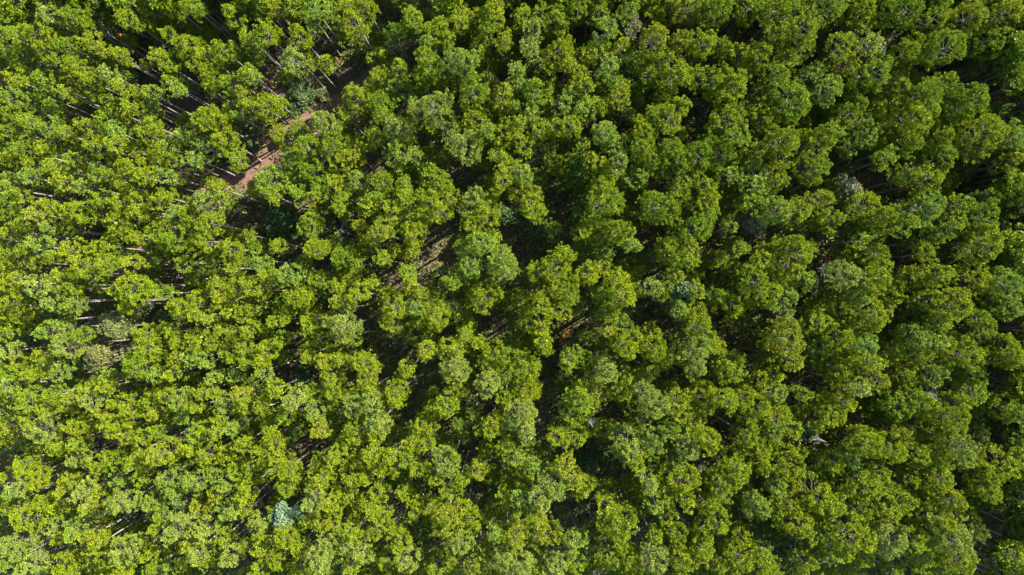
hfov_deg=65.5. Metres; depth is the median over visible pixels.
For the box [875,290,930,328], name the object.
pine tree
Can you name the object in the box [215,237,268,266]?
pine tree
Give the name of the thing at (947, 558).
pine tree
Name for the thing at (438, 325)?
pine tree
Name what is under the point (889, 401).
pine tree
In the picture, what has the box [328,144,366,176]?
pine tree
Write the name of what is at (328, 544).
pine tree
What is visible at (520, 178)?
pine tree
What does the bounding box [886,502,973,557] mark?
pine tree
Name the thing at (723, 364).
pine tree
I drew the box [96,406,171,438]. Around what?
pine tree
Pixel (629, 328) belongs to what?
broadleaf tree
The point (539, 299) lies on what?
pine tree
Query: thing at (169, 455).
pine tree
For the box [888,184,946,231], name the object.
pine tree
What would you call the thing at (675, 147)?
pine tree
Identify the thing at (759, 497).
pine tree
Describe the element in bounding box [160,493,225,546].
pine tree
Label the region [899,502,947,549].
pine tree
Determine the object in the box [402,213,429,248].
pine tree
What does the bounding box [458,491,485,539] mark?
pine tree
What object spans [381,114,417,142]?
pine tree
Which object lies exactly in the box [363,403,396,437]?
pine tree
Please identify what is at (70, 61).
pine tree
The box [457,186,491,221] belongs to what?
pine tree
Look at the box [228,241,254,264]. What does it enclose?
broadleaf tree
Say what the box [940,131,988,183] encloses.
pine tree
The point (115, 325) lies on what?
broadleaf tree
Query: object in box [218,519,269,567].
pine tree
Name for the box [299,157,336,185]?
pine tree
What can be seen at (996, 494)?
pine tree
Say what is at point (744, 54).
pine tree
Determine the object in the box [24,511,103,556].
dead tree
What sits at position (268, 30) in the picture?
pine tree
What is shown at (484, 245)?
pine tree
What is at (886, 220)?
pine tree
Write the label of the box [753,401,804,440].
pine tree
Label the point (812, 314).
pine tree
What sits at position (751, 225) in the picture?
broadleaf tree
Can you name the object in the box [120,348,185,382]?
pine tree
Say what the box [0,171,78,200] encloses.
pine tree
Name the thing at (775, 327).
pine tree
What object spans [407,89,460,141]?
pine tree
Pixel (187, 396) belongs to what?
pine tree
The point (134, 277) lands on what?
pine tree
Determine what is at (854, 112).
pine tree
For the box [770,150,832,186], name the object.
pine tree
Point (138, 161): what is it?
pine tree
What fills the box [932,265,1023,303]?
pine tree
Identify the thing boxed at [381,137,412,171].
pine tree
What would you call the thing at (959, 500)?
pine tree
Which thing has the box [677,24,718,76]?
pine tree
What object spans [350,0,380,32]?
pine tree
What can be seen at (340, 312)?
broadleaf tree
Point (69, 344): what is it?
pine tree
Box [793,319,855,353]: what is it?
pine tree
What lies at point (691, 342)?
pine tree
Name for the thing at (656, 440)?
pine tree
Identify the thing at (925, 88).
pine tree
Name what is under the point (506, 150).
broadleaf tree
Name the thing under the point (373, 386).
pine tree
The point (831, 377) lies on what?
pine tree
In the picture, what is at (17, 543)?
pine tree
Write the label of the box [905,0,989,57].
pine tree
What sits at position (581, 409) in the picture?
pine tree
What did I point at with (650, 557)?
pine tree
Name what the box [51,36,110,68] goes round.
pine tree
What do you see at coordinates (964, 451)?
pine tree
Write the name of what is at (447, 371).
pine tree
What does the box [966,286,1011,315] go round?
pine tree
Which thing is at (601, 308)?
pine tree
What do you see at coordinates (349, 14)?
pine tree
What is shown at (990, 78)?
dead tree
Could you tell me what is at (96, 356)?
broadleaf tree
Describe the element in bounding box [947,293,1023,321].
pine tree
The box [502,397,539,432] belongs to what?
pine tree
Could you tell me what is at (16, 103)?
pine tree
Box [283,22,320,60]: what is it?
pine tree
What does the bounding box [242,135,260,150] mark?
broadleaf tree
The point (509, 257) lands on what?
pine tree
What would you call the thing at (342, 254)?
pine tree
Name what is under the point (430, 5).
broadleaf tree
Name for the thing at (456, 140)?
pine tree
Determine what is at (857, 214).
pine tree
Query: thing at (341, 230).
dead tree
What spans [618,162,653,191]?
pine tree
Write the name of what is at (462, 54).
pine tree
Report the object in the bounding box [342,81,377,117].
pine tree
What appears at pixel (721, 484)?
pine tree
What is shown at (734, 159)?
pine tree
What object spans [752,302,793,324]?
broadleaf tree
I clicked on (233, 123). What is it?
pine tree
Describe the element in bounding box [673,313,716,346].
pine tree
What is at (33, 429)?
pine tree
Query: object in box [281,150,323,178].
pine tree
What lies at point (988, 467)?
pine tree
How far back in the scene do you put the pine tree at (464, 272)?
70.49 m
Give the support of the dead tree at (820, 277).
on the ground
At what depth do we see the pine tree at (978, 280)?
70.72 m
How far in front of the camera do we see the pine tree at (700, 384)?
71.63 m
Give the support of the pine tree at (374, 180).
on the ground
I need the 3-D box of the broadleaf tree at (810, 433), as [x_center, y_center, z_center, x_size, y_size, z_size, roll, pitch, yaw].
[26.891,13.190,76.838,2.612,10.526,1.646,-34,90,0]
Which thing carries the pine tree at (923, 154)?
on the ground
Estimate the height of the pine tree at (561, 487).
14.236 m
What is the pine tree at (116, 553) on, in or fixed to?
on the ground
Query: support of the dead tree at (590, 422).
on the ground
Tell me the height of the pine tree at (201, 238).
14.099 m
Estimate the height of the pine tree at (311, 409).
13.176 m
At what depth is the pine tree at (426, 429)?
70.17 m
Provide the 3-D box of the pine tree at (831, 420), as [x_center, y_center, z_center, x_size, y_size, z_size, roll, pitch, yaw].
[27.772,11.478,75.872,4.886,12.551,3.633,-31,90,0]
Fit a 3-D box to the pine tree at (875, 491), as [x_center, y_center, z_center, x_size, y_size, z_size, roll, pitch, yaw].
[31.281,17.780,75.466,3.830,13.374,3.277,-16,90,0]
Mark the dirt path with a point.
(249, 173)
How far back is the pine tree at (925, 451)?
70.16 m
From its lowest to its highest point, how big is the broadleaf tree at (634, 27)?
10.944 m
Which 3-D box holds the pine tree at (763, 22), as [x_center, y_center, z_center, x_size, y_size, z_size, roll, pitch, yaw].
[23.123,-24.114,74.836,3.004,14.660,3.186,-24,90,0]
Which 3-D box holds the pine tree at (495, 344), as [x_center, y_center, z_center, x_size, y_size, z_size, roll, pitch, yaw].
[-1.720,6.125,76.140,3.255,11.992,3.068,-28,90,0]
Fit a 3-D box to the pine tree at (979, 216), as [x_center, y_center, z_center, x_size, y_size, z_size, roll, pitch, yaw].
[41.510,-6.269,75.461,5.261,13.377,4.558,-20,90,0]
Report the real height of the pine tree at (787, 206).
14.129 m
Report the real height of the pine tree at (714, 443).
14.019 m
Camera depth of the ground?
82.00 m
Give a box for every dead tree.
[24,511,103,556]
[96,20,156,63]
[138,297,195,310]
[175,264,201,279]
[337,221,357,241]
[587,416,598,427]
[786,423,827,446]
[811,259,838,292]
[914,388,943,402]
[966,61,1006,89]
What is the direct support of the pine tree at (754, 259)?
on the ground
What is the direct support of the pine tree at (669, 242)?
on the ground
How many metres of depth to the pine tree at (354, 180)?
71.79 m
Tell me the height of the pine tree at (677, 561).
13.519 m
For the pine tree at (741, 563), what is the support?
on the ground
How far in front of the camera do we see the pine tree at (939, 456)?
70.59 m
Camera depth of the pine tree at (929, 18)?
70.40 m
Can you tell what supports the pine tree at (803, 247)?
on the ground
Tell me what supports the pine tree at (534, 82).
on the ground
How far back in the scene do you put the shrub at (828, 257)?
77.36 m
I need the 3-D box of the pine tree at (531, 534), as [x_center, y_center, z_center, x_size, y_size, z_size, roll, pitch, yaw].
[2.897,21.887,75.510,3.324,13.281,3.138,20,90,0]
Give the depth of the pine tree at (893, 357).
71.56 m
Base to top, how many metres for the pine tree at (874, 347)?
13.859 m
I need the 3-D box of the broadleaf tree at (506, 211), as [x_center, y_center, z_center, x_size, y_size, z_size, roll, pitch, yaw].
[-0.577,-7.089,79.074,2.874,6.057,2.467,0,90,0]
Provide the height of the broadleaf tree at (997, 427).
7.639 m
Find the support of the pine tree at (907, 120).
on the ground
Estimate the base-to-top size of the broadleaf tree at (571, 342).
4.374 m
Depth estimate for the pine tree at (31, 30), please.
69.50 m
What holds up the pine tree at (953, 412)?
on the ground
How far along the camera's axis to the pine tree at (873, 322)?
69.52 m
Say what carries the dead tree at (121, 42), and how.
on the ground
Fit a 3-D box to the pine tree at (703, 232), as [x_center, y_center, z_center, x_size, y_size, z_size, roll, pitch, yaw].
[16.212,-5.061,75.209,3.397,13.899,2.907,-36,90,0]
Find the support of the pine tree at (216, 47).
on the ground
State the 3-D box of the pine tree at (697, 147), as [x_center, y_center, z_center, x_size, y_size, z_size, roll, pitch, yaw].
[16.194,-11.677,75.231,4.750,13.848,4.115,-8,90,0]
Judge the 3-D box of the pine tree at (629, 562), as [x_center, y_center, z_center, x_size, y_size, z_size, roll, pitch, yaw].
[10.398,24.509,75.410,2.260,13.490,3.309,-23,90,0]
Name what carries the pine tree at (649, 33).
on the ground
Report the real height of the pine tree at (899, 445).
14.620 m
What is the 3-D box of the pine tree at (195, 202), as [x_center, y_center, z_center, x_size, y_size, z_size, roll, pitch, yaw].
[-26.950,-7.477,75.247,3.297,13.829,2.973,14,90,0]
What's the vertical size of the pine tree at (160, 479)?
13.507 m
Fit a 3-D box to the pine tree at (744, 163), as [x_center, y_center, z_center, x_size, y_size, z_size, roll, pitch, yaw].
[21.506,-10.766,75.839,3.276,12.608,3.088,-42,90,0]
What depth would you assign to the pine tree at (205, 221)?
69.76 m
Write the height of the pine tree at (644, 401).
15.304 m
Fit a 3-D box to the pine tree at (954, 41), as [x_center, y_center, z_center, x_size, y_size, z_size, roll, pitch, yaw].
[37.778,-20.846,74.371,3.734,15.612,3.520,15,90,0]
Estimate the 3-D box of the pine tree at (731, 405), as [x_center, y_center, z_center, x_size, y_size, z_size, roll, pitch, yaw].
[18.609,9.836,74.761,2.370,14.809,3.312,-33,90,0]
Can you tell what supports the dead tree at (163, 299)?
on the ground
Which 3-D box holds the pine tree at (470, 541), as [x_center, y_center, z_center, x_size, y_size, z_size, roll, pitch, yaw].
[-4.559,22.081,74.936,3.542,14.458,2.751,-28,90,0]
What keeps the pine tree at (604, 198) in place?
on the ground
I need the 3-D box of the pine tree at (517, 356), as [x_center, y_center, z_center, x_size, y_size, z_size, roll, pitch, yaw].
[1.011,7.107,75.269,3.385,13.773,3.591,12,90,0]
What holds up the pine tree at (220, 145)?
on the ground
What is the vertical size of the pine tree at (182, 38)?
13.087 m
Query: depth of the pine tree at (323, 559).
68.69 m
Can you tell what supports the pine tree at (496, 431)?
on the ground
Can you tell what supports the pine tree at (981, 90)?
on the ground
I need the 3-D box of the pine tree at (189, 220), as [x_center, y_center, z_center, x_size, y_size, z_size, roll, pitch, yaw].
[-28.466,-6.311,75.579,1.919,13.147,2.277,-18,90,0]
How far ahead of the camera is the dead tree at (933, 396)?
70.39 m
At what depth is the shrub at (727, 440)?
80.49 m
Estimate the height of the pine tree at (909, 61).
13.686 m
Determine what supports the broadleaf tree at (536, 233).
on the ground
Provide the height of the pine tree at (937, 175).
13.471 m
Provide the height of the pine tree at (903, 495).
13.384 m
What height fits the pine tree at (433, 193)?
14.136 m
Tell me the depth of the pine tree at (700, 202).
70.81 m
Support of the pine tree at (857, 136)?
on the ground
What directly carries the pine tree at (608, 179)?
on the ground
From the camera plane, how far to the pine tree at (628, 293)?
68.99 m
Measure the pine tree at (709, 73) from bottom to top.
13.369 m
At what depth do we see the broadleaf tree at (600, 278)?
76.78 m
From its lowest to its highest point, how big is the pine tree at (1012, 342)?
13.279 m
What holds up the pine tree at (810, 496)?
on the ground
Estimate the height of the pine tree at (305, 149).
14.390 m
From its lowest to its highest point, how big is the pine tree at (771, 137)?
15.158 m
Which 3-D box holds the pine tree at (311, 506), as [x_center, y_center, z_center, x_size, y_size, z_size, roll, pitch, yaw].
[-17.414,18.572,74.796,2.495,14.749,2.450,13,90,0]
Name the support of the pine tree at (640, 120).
on the ground
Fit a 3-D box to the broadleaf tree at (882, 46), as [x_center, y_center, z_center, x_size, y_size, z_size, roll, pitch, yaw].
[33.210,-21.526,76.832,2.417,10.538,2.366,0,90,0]
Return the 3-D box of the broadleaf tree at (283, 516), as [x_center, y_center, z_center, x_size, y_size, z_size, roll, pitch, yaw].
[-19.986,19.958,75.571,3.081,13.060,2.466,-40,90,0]
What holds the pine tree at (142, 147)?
on the ground
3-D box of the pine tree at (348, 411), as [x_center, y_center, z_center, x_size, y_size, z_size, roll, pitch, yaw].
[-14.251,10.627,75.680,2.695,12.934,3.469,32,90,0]
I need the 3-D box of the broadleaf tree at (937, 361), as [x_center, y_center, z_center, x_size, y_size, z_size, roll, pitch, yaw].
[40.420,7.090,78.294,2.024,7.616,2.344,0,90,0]
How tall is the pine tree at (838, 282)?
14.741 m
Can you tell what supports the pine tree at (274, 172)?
on the ground
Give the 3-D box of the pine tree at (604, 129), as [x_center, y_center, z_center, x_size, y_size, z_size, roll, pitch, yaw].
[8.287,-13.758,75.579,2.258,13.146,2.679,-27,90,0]
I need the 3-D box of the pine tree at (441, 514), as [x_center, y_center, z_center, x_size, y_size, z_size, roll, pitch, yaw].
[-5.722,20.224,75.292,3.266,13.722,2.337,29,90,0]
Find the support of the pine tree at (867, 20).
on the ground
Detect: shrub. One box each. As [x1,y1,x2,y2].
[91,226,100,235]
[136,57,153,71]
[560,332,568,345]
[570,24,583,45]
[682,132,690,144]
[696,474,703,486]
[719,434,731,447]
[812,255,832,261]
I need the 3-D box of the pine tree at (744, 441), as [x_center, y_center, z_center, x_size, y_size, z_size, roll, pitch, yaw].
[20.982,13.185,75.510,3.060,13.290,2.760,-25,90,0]
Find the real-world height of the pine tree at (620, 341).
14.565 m
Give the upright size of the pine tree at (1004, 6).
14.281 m
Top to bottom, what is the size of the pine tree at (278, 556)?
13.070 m
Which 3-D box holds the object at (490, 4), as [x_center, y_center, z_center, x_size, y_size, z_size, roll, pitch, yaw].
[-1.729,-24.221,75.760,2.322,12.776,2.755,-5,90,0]
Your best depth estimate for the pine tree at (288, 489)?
70.24 m
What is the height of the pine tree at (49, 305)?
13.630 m
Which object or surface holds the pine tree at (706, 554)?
on the ground
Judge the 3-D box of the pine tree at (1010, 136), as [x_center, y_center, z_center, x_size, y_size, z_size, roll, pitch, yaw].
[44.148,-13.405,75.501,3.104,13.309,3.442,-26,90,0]
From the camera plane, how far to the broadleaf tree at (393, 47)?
75.73 m
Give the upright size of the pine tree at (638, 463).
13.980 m
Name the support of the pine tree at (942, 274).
on the ground
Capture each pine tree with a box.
[0,85,84,127]
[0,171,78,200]
[0,516,69,562]
[0,522,78,572]
[9,487,89,533]
[16,20,84,58]
[22,409,108,447]
[31,319,99,342]
[33,114,104,147]
[38,286,118,314]
[48,333,129,359]
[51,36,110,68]
[51,199,135,223]
[51,528,122,574]
[58,1,129,52]
[60,55,137,98]
[62,499,132,544]
[63,438,130,467]
[68,464,140,508]
[71,409,135,441]
[73,66,145,108]
[87,165,149,189]
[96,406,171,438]
[103,471,180,515]
[105,269,185,305]
[106,520,170,567]
[112,154,188,184]
[120,137,176,162]
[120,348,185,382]
[139,472,203,512]
[144,429,218,467]
[153,451,212,492]
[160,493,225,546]
[161,223,216,252]
[164,296,207,319]
[166,384,226,411]
[170,34,230,78]
[177,206,235,228]
[182,455,237,491]
[188,189,250,218]
[189,103,242,138]
[190,225,228,255]
[194,211,248,235]
[198,62,250,102]
[207,110,257,143]
[207,129,261,161]
[210,39,266,85]
[210,388,255,418]
[210,460,258,493]
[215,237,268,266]
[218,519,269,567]
[221,3,271,53]
[246,498,283,534]
[252,18,303,70]
[254,91,300,132]
[255,162,296,191]
[266,525,307,571]
[269,123,310,156]
[273,262,318,286]
[273,441,321,484]
[273,460,319,498]
[273,496,318,549]
[278,46,328,92]
[280,282,320,311]
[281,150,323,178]
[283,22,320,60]
[293,133,336,166]
[296,207,336,239]
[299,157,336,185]
[300,480,329,513]
[302,238,333,259]
[302,520,348,574]
[303,395,336,422]
[308,110,343,140]
[316,129,353,162]
[317,514,347,558]
[318,363,349,388]
[320,377,356,402]
[324,310,368,344]
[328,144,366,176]
[330,246,365,267]
[337,8,376,61]
[339,387,376,426]
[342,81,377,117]
[342,167,372,199]
[348,350,384,376]
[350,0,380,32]
[355,377,388,406]
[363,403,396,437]
[365,215,402,249]
[367,64,394,98]
[368,89,397,114]
[370,170,392,192]
[378,287,424,332]
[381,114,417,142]
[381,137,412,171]
[384,371,412,409]
[384,511,413,555]
[385,74,417,109]
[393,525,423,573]
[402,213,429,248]
[405,410,440,435]
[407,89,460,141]
[409,62,440,99]
[412,184,444,212]
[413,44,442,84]
[418,299,455,332]
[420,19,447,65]
[423,534,452,574]
[427,169,453,197]
[429,440,460,478]
[430,493,464,528]
[431,387,460,419]
[434,43,481,97]
[438,348,471,385]
[442,513,476,557]
[443,125,481,166]
[454,247,482,280]
[457,70,490,119]
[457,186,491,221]
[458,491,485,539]
[459,103,493,137]
[464,230,499,256]
[470,199,502,236]
[470,281,503,314]
[473,370,504,399]
[476,337,508,370]
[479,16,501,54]
[479,405,507,440]
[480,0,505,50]
[484,243,520,282]
[485,525,514,574]
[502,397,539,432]
[507,347,541,385]
[507,369,542,400]
[508,157,533,185]
[508,522,536,574]
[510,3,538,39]
[515,290,565,342]
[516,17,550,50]
[518,184,547,224]
[522,76,553,106]
[526,501,562,551]
[527,246,580,296]
[527,470,556,513]
[534,458,568,501]
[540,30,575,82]
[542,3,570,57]
[542,524,575,574]
[554,277,579,306]
[557,383,593,425]
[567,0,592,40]
[570,93,599,133]
[581,382,607,412]
[585,167,619,196]
[586,184,625,218]
[588,218,620,249]
[590,120,618,151]
[590,350,620,385]
[593,291,621,325]
[595,486,639,541]
[599,218,635,247]
[608,281,636,312]
[608,422,645,463]
[609,323,642,361]
[613,543,643,574]
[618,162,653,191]
[618,436,651,472]
[624,131,655,164]
[627,114,659,146]
[629,377,676,429]
[633,145,667,176]
[635,189,681,224]
[635,414,672,454]
[635,527,669,574]
[637,0,664,40]
[637,21,669,62]
[637,333,668,362]
[648,47,694,103]
[651,94,692,135]
[653,233,688,260]
[654,137,683,171]
[655,458,701,496]
[662,521,699,574]
[665,331,710,365]
[665,425,711,470]
[667,130,720,177]
[668,0,706,39]
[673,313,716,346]
[675,212,713,245]
[676,511,715,563]
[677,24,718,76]
[677,419,723,456]
[682,185,722,217]
[684,61,732,107]
[684,377,718,414]
[687,0,732,44]
[692,501,731,540]
[697,457,745,504]
[701,139,740,173]
[703,102,748,136]
[704,290,752,322]
[704,378,738,416]
[705,67,751,110]
[710,351,748,383]
[711,38,760,84]
[713,526,764,574]
[714,414,765,450]
[719,0,764,43]
[721,150,768,186]
[728,478,772,521]
[731,103,780,138]
[734,265,769,300]
[735,240,774,279]
[743,0,792,46]
[744,313,805,368]
[751,73,812,128]
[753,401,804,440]
[755,6,825,70]
[756,195,793,227]
[756,442,811,493]
[758,485,824,547]
[760,122,807,170]
[761,234,818,288]
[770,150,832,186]
[772,284,798,313]
[782,119,846,168]
[782,464,839,525]
[787,391,846,433]
[790,0,847,42]
[791,74,844,114]
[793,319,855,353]
[795,309,839,337]
[799,258,867,293]
[803,349,861,389]
[805,495,877,562]
[810,94,868,133]
[810,417,892,458]
[814,0,882,48]
[821,263,893,297]
[821,293,893,332]
[822,190,886,227]
[826,113,886,159]
[835,202,902,237]
[837,0,898,42]
[838,470,887,502]
[839,331,879,360]
[840,507,908,560]
[844,50,897,98]
[848,69,913,114]
[851,428,910,464]
[852,96,940,147]
[853,119,928,163]
[856,379,922,423]
[857,321,932,349]
[860,0,925,43]
[862,31,925,79]
[869,330,911,364]
[875,163,944,195]
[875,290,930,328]
[878,0,954,52]
[881,139,958,176]
[882,357,951,388]
[883,125,957,157]
[883,482,919,516]
[884,434,932,473]
[885,286,976,325]
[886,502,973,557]
[887,468,968,521]
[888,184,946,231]
[892,497,961,535]
[893,90,977,132]
[893,258,957,287]
[894,389,977,438]
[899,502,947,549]
[900,76,946,116]
[900,422,981,463]
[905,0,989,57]
[905,81,990,128]
[908,330,988,377]
[909,438,955,472]
[911,28,967,70]
[913,260,994,299]
[915,113,1011,163]
[921,450,1005,492]
[924,25,1004,74]
[928,222,1006,265]
[929,539,980,574]
[931,187,1005,239]
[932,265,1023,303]
[935,468,1003,504]
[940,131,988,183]
[941,0,1023,49]
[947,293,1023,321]
[949,390,1021,424]
[955,33,1023,74]
[964,332,1023,370]
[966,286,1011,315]
[973,443,1023,480]
[981,117,1023,156]
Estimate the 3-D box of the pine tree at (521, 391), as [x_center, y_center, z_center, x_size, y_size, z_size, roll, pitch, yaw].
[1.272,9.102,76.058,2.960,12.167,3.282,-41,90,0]
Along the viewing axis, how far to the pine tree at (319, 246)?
69.91 m
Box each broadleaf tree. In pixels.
[82,343,136,370]
[96,311,160,339]
[130,0,187,35]
[164,477,216,511]
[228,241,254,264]
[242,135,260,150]
[261,201,300,243]
[270,492,307,530]
[282,78,315,119]
[289,366,313,389]
[311,86,333,108]
[335,311,354,331]
[385,37,405,58]
[424,0,456,20]
[449,476,474,501]
[497,202,520,226]
[498,141,513,154]
[526,210,556,244]
[528,56,545,77]
[559,334,585,366]
[570,449,608,480]
[598,269,616,288]
[608,311,634,333]
[616,8,642,45]
[669,279,696,301]
[680,96,705,120]
[729,201,770,238]
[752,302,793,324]
[763,531,795,558]
[795,421,821,441]
[824,172,864,206]
[836,38,887,78]
[908,354,948,373]
[970,418,1016,444]
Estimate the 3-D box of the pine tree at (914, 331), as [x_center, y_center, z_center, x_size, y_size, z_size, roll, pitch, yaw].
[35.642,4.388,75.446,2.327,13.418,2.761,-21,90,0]
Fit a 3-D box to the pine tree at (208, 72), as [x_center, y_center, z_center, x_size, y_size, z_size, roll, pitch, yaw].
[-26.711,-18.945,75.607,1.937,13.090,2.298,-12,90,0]
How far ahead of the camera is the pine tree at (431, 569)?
71.20 m
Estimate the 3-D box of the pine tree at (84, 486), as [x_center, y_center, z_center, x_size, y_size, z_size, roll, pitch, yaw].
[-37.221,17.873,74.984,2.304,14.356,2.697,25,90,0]
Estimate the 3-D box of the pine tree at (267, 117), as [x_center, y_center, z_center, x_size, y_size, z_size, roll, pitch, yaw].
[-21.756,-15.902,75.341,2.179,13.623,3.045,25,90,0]
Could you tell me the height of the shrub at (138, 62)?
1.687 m
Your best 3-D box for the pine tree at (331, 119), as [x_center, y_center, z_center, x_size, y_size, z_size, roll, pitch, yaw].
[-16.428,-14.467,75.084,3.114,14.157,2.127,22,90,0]
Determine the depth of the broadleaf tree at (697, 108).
75.50 m
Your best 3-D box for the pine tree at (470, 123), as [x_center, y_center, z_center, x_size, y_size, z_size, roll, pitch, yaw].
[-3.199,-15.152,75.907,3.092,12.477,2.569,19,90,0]
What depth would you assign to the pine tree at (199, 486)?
70.26 m
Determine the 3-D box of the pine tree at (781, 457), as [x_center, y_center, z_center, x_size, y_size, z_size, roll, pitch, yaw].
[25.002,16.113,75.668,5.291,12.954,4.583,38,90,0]
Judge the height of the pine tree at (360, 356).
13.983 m
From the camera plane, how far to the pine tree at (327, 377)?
70.25 m
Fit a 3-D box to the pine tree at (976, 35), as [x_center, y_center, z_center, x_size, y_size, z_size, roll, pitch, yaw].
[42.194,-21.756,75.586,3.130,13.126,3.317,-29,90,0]
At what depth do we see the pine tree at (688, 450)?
70.25 m
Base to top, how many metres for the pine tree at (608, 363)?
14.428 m
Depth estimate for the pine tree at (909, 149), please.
70.93 m
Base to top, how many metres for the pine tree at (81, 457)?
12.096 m
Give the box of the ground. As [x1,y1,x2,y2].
[0,0,1023,574]
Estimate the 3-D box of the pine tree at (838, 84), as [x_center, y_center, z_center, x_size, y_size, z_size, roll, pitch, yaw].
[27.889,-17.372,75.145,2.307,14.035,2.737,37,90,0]
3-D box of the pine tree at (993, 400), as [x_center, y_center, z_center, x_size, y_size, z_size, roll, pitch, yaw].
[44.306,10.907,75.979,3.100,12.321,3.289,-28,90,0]
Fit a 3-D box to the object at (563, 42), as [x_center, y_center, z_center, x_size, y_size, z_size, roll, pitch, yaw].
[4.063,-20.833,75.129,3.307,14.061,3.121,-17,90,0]
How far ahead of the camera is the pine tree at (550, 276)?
69.55 m
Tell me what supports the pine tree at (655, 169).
on the ground
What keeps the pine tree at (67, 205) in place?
on the ground
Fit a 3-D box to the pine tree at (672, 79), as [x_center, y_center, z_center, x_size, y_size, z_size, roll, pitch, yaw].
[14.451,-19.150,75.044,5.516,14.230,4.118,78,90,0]
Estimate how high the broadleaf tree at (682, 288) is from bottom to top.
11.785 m
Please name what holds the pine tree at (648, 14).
on the ground
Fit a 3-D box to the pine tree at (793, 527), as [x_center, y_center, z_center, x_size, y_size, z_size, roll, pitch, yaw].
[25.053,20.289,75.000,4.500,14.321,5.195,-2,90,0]
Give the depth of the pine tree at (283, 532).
69.50 m
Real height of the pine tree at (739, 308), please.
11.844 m
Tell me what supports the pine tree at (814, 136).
on the ground
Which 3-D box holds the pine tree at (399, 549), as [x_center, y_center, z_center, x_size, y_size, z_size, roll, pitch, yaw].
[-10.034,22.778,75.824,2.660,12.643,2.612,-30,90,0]
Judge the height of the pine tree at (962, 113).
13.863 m
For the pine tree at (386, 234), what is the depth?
69.25 m
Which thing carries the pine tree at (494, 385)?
on the ground
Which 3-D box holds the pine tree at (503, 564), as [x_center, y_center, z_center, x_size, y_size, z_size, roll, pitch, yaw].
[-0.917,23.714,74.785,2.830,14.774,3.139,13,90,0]
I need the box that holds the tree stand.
[0,0,1023,574]
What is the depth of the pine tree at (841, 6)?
69.75 m
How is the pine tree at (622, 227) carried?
on the ground
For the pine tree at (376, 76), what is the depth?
70.56 m
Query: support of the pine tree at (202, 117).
on the ground
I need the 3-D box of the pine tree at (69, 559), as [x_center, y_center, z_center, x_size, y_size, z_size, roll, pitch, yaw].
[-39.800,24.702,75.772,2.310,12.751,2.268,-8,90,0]
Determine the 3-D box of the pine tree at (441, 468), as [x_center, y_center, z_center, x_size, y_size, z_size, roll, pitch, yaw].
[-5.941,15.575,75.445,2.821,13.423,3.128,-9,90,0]
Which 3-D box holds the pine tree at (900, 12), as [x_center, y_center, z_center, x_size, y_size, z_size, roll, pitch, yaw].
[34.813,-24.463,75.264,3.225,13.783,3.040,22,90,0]
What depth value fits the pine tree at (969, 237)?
70.07 m
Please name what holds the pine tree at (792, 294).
on the ground
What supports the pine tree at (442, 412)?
on the ground
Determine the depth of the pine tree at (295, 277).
70.13 m
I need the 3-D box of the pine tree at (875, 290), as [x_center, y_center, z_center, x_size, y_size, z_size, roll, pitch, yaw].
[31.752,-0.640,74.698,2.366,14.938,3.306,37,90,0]
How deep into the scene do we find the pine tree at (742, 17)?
70.98 m
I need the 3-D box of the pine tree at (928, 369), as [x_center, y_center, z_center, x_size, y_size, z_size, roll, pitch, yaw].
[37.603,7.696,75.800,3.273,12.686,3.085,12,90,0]
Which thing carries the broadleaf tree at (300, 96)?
on the ground
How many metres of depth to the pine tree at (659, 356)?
69.91 m
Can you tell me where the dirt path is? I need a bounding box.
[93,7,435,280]
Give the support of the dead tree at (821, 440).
on the ground
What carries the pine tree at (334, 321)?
on the ground
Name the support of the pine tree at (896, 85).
on the ground
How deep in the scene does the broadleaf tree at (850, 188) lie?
71.39 m
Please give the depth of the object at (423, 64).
69.05 m
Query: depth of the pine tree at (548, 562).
70.73 m
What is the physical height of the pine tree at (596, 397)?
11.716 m
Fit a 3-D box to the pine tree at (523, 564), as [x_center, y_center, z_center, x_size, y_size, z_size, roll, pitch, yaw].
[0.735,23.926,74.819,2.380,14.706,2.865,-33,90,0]
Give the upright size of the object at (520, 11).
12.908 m
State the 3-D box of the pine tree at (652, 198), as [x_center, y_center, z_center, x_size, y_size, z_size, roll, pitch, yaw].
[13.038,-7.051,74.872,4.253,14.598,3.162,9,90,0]
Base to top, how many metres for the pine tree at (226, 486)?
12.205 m
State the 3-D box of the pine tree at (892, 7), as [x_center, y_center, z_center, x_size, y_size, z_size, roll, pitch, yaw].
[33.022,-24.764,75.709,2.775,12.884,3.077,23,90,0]
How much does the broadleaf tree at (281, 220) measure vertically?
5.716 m
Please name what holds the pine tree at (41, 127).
on the ground
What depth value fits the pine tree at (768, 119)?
71.08 m
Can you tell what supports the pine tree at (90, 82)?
on the ground
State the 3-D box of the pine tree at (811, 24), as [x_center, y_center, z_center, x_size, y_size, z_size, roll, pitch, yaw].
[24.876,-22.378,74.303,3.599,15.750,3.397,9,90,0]
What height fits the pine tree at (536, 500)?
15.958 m
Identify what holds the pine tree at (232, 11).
on the ground
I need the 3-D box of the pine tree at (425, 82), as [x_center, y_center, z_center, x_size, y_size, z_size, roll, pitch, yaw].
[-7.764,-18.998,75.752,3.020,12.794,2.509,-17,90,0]
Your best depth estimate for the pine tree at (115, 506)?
69.07 m
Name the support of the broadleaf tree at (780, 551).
on the ground

